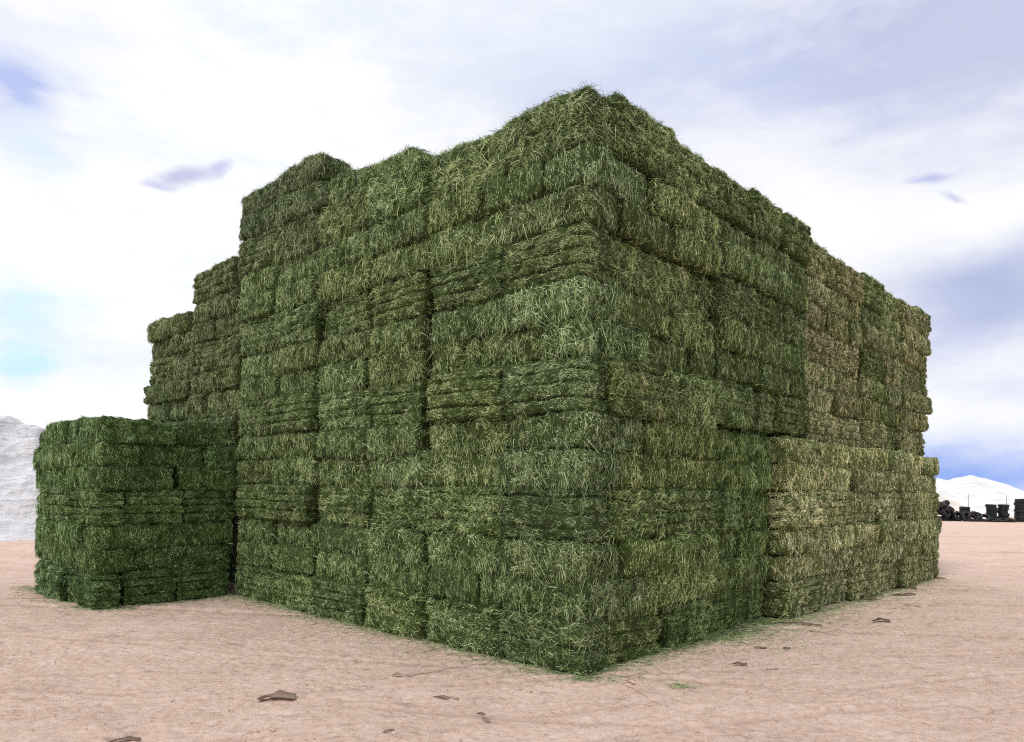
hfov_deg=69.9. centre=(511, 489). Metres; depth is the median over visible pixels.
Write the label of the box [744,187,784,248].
hay bale
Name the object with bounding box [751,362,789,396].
hay bale
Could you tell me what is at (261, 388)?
hay bale
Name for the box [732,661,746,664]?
scrap
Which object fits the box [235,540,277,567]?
hay bale
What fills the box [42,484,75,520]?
hay bale
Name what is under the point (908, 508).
hay bale
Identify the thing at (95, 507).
hay bale
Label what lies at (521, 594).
hay bale
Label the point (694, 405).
hay bale
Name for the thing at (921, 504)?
hay bale
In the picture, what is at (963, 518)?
tyre
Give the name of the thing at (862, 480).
hay bale
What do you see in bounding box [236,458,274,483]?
hay bale
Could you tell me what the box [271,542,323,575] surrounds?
hay bale
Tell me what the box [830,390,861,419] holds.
hay bale
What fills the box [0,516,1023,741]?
ground
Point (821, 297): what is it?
hay bale
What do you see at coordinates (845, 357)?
hay bale
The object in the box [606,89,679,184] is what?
hay bale
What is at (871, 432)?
hay bale
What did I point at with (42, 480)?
hay bale
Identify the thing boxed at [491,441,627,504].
hay bale
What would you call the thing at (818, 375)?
hay bale
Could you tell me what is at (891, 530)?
hay bale
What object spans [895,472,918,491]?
hay bale
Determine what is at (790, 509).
hay bale
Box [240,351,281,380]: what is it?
hay bale
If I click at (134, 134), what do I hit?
sky
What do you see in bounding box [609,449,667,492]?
hay bale
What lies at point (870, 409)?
hay bale
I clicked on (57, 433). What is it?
hay bale
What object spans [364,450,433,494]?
hay bale
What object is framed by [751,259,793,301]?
hay bale
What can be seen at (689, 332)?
hay bale
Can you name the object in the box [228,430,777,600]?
stacked hay
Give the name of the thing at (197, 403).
hay bale
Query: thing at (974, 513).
tyre
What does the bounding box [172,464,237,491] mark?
hay bale
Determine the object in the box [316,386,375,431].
hay bale
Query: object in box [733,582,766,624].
hay bale
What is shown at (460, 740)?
gravel
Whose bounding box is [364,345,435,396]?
hay bale
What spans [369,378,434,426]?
hay bale
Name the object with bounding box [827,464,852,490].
hay bale
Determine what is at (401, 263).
hay bale
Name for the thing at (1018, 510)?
tyre
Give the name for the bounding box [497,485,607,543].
hay bale
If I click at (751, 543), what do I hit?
hay bale
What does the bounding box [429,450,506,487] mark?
hay bale
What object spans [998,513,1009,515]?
tyre
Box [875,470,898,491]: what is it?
hay bale
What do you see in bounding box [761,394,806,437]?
hay bale
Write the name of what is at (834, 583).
hay bale
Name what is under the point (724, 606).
hay bale
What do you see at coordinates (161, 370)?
hay bale
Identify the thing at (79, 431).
hay bale
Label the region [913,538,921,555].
hay bale
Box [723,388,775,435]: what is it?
hay bale
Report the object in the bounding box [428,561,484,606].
hay bale
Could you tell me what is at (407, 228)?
hay bale
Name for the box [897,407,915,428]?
hay bale
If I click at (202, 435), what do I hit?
hay bale
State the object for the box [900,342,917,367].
hay bale
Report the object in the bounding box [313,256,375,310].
hay bale
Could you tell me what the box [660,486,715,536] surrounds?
hay bale
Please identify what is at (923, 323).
hay bale
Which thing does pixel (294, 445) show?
hay bale
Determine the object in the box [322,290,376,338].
hay bale
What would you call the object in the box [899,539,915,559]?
hay bale
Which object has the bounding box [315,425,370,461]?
hay bale
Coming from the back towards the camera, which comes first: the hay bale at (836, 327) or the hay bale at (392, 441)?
the hay bale at (836, 327)
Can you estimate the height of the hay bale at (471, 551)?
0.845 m
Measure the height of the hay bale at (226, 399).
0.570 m
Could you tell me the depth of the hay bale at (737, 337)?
10.15 m
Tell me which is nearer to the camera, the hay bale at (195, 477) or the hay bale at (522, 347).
the hay bale at (522, 347)
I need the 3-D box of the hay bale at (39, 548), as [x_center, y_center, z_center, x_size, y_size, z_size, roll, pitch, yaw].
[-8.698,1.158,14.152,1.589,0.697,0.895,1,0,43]
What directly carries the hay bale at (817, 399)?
on the hay bale at (818, 427)
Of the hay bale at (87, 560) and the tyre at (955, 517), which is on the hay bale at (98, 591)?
the hay bale at (87, 560)
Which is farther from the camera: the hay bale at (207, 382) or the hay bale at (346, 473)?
the hay bale at (207, 382)
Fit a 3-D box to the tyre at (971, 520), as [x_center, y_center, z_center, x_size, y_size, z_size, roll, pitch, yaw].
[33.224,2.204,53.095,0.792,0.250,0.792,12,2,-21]
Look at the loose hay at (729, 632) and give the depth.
10.21 m
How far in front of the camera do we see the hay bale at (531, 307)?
8.09 m
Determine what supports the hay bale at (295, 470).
on the hay bale at (296, 503)
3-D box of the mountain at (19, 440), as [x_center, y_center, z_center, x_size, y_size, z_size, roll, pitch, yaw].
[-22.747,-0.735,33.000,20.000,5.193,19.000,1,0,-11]
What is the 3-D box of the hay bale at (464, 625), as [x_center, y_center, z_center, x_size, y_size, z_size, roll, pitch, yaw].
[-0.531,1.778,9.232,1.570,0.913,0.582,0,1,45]
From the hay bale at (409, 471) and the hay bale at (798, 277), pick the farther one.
the hay bale at (798, 277)
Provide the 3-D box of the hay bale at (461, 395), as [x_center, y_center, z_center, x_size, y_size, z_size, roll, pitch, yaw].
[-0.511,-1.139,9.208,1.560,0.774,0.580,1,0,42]
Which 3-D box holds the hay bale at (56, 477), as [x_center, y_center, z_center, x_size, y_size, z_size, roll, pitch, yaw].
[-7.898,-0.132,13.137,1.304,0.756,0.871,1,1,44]
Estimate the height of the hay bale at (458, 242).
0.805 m
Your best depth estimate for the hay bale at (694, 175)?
9.46 m
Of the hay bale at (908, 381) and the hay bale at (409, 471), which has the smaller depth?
the hay bale at (409, 471)
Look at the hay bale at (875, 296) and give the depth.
14.77 m
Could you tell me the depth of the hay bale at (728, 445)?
10.40 m
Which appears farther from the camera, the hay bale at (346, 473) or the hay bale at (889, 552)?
the hay bale at (889, 552)
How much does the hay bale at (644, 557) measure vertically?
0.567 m
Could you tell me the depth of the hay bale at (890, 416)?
15.71 m
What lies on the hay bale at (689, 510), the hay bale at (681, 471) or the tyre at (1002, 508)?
the hay bale at (681, 471)
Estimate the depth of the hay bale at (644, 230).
8.54 m
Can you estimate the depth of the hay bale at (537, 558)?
8.10 m
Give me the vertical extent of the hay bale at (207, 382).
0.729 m
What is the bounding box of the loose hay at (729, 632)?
[9,578,1022,736]
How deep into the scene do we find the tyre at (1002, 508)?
53.73 m
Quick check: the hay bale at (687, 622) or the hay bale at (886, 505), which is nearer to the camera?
the hay bale at (687, 622)
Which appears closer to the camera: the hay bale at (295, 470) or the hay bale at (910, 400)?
the hay bale at (295, 470)
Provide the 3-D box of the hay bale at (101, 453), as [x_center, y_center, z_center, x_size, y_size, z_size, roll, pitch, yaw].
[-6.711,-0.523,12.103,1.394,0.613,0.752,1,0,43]
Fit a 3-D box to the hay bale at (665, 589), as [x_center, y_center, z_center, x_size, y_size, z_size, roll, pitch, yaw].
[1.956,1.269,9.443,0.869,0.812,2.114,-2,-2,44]
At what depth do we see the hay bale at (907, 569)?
15.59 m
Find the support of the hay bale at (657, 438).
on the hay bale at (647, 471)
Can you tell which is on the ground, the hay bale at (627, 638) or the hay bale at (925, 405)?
the hay bale at (627, 638)
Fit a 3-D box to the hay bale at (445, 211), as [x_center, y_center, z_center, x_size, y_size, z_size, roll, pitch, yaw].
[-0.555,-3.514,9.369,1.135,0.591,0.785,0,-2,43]
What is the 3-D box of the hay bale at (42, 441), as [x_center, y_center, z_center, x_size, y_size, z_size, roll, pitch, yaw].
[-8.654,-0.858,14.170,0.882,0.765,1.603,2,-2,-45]
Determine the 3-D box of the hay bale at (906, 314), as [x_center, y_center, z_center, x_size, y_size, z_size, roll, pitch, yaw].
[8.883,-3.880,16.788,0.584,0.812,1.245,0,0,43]
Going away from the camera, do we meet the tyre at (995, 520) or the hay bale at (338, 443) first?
the hay bale at (338, 443)
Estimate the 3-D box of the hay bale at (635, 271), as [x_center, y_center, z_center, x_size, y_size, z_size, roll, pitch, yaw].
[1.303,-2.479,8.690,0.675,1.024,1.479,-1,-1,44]
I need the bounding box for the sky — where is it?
[0,0,1023,490]
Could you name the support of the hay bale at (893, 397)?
on the hay bale at (890, 416)
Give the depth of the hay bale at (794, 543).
11.58 m
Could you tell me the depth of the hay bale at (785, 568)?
11.60 m
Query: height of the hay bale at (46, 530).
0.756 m
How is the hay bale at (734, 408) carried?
on the hay bale at (728, 445)
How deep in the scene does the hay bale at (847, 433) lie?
13.94 m
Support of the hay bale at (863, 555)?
on the hay bale at (862, 581)
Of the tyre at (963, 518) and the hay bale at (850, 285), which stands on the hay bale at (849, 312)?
the hay bale at (850, 285)
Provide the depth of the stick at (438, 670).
8.03 m
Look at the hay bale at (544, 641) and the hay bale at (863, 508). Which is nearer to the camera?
the hay bale at (544, 641)
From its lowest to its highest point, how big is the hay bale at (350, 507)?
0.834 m
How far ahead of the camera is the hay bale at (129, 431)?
11.84 m
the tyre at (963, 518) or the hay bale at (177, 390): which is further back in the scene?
the tyre at (963, 518)
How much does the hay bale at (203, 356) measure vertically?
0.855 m
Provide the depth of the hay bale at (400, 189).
9.91 m
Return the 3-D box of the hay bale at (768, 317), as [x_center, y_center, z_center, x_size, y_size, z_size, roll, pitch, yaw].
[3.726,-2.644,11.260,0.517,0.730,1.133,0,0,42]
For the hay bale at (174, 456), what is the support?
on the hay bale at (147, 477)
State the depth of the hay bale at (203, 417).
14.08 m
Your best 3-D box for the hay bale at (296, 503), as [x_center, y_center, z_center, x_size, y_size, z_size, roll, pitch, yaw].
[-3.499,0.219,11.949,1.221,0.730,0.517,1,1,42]
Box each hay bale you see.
[32,558,71,600]
[33,446,48,472]
[33,516,42,535]
[33,517,58,546]
[34,535,43,559]
[35,470,49,491]
[35,490,45,517]
[37,430,46,452]
[40,442,77,471]
[42,419,74,448]
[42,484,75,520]
[43,544,70,564]
[48,466,66,486]
[53,519,87,554]
[61,569,122,609]
[65,464,88,490]
[66,415,125,447]
[67,546,136,575]
[70,487,126,526]
[73,441,139,467]
[83,521,172,550]
[85,461,173,496]
[88,415,179,445]
[118,568,176,605]
[119,487,183,524]
[134,543,233,571]
[139,443,203,468]
[143,382,169,405]
[144,316,172,343]
[145,402,171,422]
[148,355,174,385]
[151,338,172,359]
[165,377,193,401]
[166,421,235,448]
[167,311,195,335]
[169,331,193,356]
[169,400,189,421]
[170,520,233,548]
[172,351,194,379]
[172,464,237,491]
[174,563,229,600]
[180,489,235,523]
[186,392,207,415]
[187,412,212,422]
[189,340,219,377]
[189,366,227,395]
[190,319,219,344]
[192,266,214,304]
[192,301,207,323]
[202,286,241,320]
[202,444,239,470]
[206,388,241,412]
[208,408,241,442]
[210,255,241,296]
[214,333,246,372]
[215,312,244,339]
[222,364,244,388]
[234,482,276,521]
[234,563,277,603]
[235,397,276,437]
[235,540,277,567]
[236,434,275,461]
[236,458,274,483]
[236,518,280,550]
[237,226,278,277]
[237,289,277,321]
[237,312,279,357]
[238,177,278,221]
[238,201,279,242]
[238,263,280,299]
[238,374,280,403]
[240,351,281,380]
[267,455,325,492]
[268,390,324,433]
[268,482,324,524]
[270,211,323,273]
[270,430,321,460]
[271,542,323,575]
[271,570,317,613]
[272,299,331,349]
[273,274,335,311]
[273,338,323,381]
[273,520,325,550]
[274,148,351,198]
[274,178,329,226]
[277,249,321,286]
[277,367,320,395]
[309,356,372,402]
[310,577,372,626]
[312,549,372,582]
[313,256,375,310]
[314,183,375,250]
[314,227,374,285]
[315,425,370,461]
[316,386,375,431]
[316,523,371,557]
[317,484,380,528]
[318,328,374,365]
[318,457,375,497]
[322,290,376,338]
[327,165,361,208]
[349,143,435,196]
[359,522,430,575]
[362,151,435,226]
[363,421,432,462]
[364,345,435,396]
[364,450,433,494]
[364,583,430,638]
[365,204,430,258]
[366,313,432,357]
[368,557,432,595]
[369,271,439,327]
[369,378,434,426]
[370,239,432,286]
[371,485,432,534]
[419,209,506,271]
[421,595,504,656]
[422,529,502,588]
[423,415,511,471]
[423,482,507,546]
[425,364,506,423]
[426,338,468,375]
[427,181,486,235]
[428,124,507,203]
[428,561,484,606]
[429,245,505,311]
[429,290,507,349]
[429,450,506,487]
[463,327,545,368]
[476,569,542,617]
[484,159,550,214]
[489,535,625,598]
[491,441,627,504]
[492,80,620,182]
[493,273,628,344]
[494,606,607,676]
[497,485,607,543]
[498,353,608,418]
[499,219,609,294]
[500,179,619,245]
[505,412,544,449]
[527,572,655,636]
[534,313,653,372]
[537,403,643,460]
[542,138,651,211]
[600,485,669,549]
[601,605,662,667]
[602,236,666,305]
[603,356,677,429]
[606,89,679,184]
[608,195,673,257]
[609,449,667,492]
[610,288,669,340]
[614,536,675,580]
[639,419,673,458]
[639,566,718,618]
[643,173,727,244]
[648,335,688,374]
[656,594,716,647]
[657,256,718,321]
[660,224,728,278]
[660,455,712,489]
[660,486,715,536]
[664,134,722,215]
[664,307,717,358]
[665,423,715,472]
[666,370,718,435]
[667,529,721,587]
[686,349,715,380]
[700,588,737,632]
[704,240,767,291]
[704,274,756,328]
[706,458,751,496]
[707,425,744,468]
[708,316,757,361]
[708,489,744,536]
[709,556,748,596]
[710,344,762,387]
[710,378,753,432]
[712,531,737,558]
[713,214,752,252]
[716,168,752,231]
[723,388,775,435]
[733,526,769,559]
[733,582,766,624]
[735,553,771,587]
[737,489,771,530]
[739,431,775,464]
[739,460,774,494]
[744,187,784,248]
[750,329,784,367]
[751,236,797,277]
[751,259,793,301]
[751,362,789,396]
[752,291,783,338]
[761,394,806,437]
[761,574,824,619]
[764,486,829,532]
[764,525,827,563]
[764,551,824,582]
[765,461,820,496]
[768,435,825,466]
[776,211,813,265]
[778,305,808,350]
[780,279,808,313]
[780,342,807,374]
[787,372,806,399]
[789,260,805,287]
[791,408,835,442]
[802,235,837,289]
[802,328,834,368]
[803,301,826,331]
[803,382,835,413]
[804,360,836,391]
[805,274,836,312]
[816,464,830,490]
[820,442,850,467]
[820,548,851,574]
[821,489,853,525]
[821,571,846,606]
[823,311,849,341]
[823,521,855,555]
[827,290,860,326]
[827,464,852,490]
[830,370,858,397]
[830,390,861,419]
[831,339,859,379]
[833,258,865,304]
[833,417,861,447]
[843,563,880,600]
[846,322,862,348]
[846,447,873,469]
[846,522,879,548]
[849,467,880,492]
[849,491,874,523]
[849,542,876,567]
[854,346,883,381]
[854,374,872,397]
[858,304,881,330]
[858,418,886,449]
[859,272,886,315]
[859,323,882,353]
[859,396,881,421]
[863,379,887,403]
[866,447,887,470]
[872,491,900,521]
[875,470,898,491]
[875,519,904,543]
[875,541,902,568]
[875,560,897,591]
[878,330,896,357]
[880,353,905,387]
[880,403,899,426]
[881,315,904,341]
[881,425,896,450]
[882,289,898,322]
[883,384,904,407]
[886,451,902,473]
[891,338,902,360]
[894,426,914,452]
[894,490,917,521]
[895,386,918,412]
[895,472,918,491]
[895,556,918,586]
[897,298,915,329]
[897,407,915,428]
[898,325,920,352]
[898,449,909,473]
[898,519,921,543]
[899,360,915,391]
[899,474,936,491]
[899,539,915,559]
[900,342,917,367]
[903,393,932,414]
[905,452,924,476]
[910,430,925,456]
[911,305,931,337]
[911,412,928,431]
[912,490,928,526]
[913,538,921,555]
[914,352,926,372]
[914,369,927,395]
[914,554,925,581]
[915,334,931,356]
[915,517,935,539]
[920,456,939,475]
[921,536,938,557]
[922,551,941,579]
[925,491,939,518]
[931,517,942,537]
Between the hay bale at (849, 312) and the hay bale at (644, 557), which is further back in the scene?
the hay bale at (849, 312)
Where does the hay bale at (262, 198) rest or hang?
on the hay bale at (253, 225)
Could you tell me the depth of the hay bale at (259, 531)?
12.59 m
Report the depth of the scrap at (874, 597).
13.76 m
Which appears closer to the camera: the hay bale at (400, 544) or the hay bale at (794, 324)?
the hay bale at (400, 544)
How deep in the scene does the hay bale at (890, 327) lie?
15.72 m
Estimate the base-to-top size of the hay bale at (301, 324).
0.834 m
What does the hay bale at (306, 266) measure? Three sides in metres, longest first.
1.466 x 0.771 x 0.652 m
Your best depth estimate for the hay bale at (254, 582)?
12.62 m
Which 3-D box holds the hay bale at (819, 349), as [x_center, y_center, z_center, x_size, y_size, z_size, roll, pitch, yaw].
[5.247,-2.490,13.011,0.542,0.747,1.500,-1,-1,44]
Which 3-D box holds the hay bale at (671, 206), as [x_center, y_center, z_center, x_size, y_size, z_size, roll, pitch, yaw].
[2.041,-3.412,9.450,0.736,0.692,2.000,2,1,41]
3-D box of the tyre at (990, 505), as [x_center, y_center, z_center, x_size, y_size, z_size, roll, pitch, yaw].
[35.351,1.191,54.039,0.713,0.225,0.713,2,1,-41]
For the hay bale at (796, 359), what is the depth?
11.86 m
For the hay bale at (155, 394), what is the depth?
15.53 m
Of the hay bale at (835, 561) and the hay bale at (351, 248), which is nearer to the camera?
the hay bale at (351, 248)
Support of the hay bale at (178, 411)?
on the hay bale
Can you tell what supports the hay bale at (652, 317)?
on the hay bale at (601, 339)
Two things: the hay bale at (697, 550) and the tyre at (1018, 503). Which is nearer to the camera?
the hay bale at (697, 550)
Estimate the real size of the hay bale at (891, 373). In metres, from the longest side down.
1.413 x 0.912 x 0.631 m
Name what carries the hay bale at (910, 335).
on the hay bale at (909, 358)
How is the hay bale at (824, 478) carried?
on the hay bale at (790, 509)
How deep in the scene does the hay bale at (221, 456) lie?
12.90 m
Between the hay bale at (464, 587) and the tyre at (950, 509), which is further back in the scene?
the tyre at (950, 509)
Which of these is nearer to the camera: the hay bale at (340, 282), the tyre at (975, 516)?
the hay bale at (340, 282)
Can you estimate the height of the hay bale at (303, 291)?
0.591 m
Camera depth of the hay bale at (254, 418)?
12.66 m
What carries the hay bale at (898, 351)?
on the hay bale at (891, 373)
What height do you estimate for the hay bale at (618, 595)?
0.779 m
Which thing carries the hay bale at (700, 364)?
on the hay bale at (694, 405)
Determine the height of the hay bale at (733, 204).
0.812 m
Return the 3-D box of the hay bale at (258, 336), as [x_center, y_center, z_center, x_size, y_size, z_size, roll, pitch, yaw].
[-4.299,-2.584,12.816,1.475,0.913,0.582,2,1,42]
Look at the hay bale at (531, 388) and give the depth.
8.11 m
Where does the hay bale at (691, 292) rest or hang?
on the hay bale at (689, 332)
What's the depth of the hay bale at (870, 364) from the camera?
14.75 m
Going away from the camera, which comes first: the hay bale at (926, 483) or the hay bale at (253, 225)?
the hay bale at (253, 225)
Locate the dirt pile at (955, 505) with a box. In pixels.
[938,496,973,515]
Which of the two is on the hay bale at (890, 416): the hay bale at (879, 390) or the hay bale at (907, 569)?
the hay bale at (879, 390)
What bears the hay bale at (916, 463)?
on the hay bale at (908, 481)
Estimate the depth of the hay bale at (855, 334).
14.13 m
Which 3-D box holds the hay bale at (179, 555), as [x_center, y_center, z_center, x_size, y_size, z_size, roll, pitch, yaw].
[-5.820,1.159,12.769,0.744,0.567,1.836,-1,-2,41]
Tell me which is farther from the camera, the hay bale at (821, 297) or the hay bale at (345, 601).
the hay bale at (821, 297)
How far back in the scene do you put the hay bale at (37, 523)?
14.25 m
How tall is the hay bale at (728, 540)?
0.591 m
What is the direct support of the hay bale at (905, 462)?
on the hay bale at (908, 481)
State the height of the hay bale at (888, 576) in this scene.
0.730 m
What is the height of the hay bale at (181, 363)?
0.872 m
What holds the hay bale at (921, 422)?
on the hay bale at (918, 441)
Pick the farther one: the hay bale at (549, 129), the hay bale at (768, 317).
the hay bale at (768, 317)
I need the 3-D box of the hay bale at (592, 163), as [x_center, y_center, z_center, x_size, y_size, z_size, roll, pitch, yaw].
[0.998,-3.482,8.433,0.780,0.630,1.358,-3,-2,42]
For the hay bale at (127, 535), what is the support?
on the hay bale at (87, 560)
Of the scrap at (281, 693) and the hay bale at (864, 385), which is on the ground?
the scrap at (281, 693)
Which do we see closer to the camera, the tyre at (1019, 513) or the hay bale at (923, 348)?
the hay bale at (923, 348)
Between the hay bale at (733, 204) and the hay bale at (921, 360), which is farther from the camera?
the hay bale at (921, 360)
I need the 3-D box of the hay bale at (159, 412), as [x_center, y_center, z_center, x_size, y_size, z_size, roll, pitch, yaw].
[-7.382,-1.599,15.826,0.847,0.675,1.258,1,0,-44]
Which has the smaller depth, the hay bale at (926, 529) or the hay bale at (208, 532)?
the hay bale at (208, 532)
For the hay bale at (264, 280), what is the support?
on the hay bale at (253, 306)
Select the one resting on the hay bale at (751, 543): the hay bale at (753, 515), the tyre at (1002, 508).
the hay bale at (753, 515)
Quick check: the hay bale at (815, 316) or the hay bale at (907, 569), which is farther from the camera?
the hay bale at (907, 569)
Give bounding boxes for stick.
[405,660,493,675]
[627,685,660,703]
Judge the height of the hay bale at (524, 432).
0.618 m
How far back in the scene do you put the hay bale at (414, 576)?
9.94 m
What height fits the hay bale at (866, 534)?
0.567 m
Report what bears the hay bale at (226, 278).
on the hay bale at (219, 306)
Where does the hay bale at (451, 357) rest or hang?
on the hay bale at (461, 395)
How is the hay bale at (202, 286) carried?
on the hay bale at (198, 313)
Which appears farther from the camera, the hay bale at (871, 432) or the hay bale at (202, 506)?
the hay bale at (871, 432)
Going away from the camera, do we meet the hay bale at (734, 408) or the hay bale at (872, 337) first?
the hay bale at (734, 408)
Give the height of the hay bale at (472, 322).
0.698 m
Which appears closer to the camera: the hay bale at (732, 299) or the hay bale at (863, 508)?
the hay bale at (732, 299)
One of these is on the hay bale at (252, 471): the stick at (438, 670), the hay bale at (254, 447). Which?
the hay bale at (254, 447)
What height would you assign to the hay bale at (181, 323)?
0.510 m
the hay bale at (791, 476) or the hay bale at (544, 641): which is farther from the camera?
the hay bale at (791, 476)
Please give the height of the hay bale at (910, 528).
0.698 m
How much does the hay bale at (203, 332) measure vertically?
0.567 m
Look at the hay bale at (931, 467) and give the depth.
17.06 m
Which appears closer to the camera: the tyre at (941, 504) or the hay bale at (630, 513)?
the hay bale at (630, 513)
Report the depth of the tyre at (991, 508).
53.73 m
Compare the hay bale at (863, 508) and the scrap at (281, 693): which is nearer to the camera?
the scrap at (281, 693)
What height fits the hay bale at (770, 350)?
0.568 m
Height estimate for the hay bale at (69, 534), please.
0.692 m
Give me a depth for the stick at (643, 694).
7.10 m
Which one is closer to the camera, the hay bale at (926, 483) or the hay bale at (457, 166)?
the hay bale at (457, 166)
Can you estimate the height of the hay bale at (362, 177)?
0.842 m
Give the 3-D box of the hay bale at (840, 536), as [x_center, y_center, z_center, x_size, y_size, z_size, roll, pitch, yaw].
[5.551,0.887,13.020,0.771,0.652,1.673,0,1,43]
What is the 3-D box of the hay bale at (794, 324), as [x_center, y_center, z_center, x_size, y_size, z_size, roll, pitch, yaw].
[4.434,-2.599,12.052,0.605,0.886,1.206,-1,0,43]
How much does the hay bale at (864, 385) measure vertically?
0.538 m
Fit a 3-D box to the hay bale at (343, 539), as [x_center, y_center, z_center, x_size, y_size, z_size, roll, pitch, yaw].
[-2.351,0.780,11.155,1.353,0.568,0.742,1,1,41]
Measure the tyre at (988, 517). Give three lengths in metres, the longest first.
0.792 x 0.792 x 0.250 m
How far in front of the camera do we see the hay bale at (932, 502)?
17.37 m
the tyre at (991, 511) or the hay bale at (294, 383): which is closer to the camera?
the hay bale at (294, 383)
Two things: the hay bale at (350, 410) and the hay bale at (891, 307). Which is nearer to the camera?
the hay bale at (350, 410)
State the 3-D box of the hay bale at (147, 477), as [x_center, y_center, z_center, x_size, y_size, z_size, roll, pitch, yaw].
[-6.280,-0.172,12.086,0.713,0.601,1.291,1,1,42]
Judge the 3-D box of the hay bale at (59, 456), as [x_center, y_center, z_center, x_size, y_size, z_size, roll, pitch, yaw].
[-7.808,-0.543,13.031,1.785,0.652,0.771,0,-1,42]
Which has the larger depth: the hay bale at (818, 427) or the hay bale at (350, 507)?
the hay bale at (818, 427)
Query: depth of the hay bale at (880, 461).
14.60 m
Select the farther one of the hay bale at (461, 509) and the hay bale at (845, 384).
the hay bale at (845, 384)
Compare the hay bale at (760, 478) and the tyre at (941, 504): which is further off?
the tyre at (941, 504)
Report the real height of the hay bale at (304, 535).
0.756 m
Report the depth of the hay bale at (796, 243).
11.80 m
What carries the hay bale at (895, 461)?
on the hay bale at (888, 481)
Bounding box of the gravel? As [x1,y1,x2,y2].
[1,586,1023,741]
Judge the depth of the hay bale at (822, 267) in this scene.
12.86 m
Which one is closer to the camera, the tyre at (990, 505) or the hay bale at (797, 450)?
the hay bale at (797, 450)
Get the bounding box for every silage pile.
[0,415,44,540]
[935,475,1023,515]
[935,478,946,483]
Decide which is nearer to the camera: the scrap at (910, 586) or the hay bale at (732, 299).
the hay bale at (732, 299)
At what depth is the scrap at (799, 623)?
10.97 m
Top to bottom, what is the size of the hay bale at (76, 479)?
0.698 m
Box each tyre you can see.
[938,501,945,506]
[940,507,950,517]
[945,504,954,512]
[952,511,961,520]
[959,506,969,509]
[961,511,971,521]
[965,517,975,521]
[967,511,978,521]
[971,512,982,518]
[979,514,990,521]
[985,504,996,506]
[986,507,996,509]
[986,510,997,512]
[989,518,1000,521]
[997,507,1008,510]
[998,504,1008,507]
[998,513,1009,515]
[1003,517,1015,521]
[1014,502,1023,505]
[1014,505,1023,508]
[1014,509,1023,511]
[1014,512,1023,515]
[1014,515,1023,518]
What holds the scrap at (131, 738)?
on the ground
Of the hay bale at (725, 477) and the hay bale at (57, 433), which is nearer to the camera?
the hay bale at (725, 477)
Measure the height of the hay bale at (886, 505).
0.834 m
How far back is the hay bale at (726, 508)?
10.38 m
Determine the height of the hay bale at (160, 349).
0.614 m
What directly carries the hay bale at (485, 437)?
on the hay bale at (476, 469)
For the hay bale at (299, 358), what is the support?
on the hay bale at (294, 383)
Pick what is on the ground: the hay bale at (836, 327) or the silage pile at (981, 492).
the silage pile at (981, 492)
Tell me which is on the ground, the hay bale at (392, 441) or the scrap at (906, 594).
the scrap at (906, 594)
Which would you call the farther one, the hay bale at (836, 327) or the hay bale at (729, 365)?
the hay bale at (836, 327)
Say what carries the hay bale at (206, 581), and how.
on the ground
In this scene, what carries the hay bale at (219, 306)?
on the hay bale at (229, 324)
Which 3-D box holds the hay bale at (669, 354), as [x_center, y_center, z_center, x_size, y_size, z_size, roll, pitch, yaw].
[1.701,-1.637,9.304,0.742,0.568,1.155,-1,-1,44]
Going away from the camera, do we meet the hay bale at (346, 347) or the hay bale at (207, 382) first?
the hay bale at (346, 347)
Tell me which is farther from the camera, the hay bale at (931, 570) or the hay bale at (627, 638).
the hay bale at (931, 570)
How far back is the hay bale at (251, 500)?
12.66 m
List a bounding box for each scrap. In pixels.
[109,736,140,741]
[257,690,295,699]
[433,695,458,699]
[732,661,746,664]
[769,622,822,625]
[860,596,877,599]
[872,617,890,621]
[892,593,915,594]
[894,585,915,588]
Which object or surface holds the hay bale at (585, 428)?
on the hay bale at (552, 468)
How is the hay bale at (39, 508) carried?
on the hay bale at (37, 523)
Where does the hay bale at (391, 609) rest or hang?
on the ground
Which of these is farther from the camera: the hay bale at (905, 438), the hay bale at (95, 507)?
the hay bale at (905, 438)
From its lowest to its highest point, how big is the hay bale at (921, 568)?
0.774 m
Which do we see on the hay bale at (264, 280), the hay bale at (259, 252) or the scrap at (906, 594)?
the hay bale at (259, 252)
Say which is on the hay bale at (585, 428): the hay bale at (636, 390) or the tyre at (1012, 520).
the hay bale at (636, 390)
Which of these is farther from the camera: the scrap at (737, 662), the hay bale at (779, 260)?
the hay bale at (779, 260)
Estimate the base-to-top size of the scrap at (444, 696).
0.025 m
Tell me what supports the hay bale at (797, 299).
on the hay bale at (794, 324)
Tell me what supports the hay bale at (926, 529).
on the hay bale at (918, 543)
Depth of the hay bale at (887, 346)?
15.35 m
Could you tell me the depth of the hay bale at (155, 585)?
12.15 m
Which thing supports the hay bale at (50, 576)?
on the ground
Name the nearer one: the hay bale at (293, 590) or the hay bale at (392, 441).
the hay bale at (392, 441)
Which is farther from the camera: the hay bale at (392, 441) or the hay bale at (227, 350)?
the hay bale at (227, 350)
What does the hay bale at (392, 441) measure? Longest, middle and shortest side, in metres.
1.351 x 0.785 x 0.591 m
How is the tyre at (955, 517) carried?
on the ground
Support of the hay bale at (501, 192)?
on the hay bale at (592, 204)
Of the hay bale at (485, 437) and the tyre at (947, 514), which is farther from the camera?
the tyre at (947, 514)
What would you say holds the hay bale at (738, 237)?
on the hay bale at (743, 266)
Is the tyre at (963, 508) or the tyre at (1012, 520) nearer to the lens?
the tyre at (1012, 520)
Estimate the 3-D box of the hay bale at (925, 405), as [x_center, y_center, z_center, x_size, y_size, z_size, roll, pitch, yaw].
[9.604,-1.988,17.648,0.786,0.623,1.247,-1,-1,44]
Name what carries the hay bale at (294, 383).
on the hay bale at (297, 412)
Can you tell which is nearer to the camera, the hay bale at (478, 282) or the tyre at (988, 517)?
the hay bale at (478, 282)
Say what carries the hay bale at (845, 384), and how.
on the hay bale at (846, 405)
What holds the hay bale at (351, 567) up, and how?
on the hay bale at (345, 601)

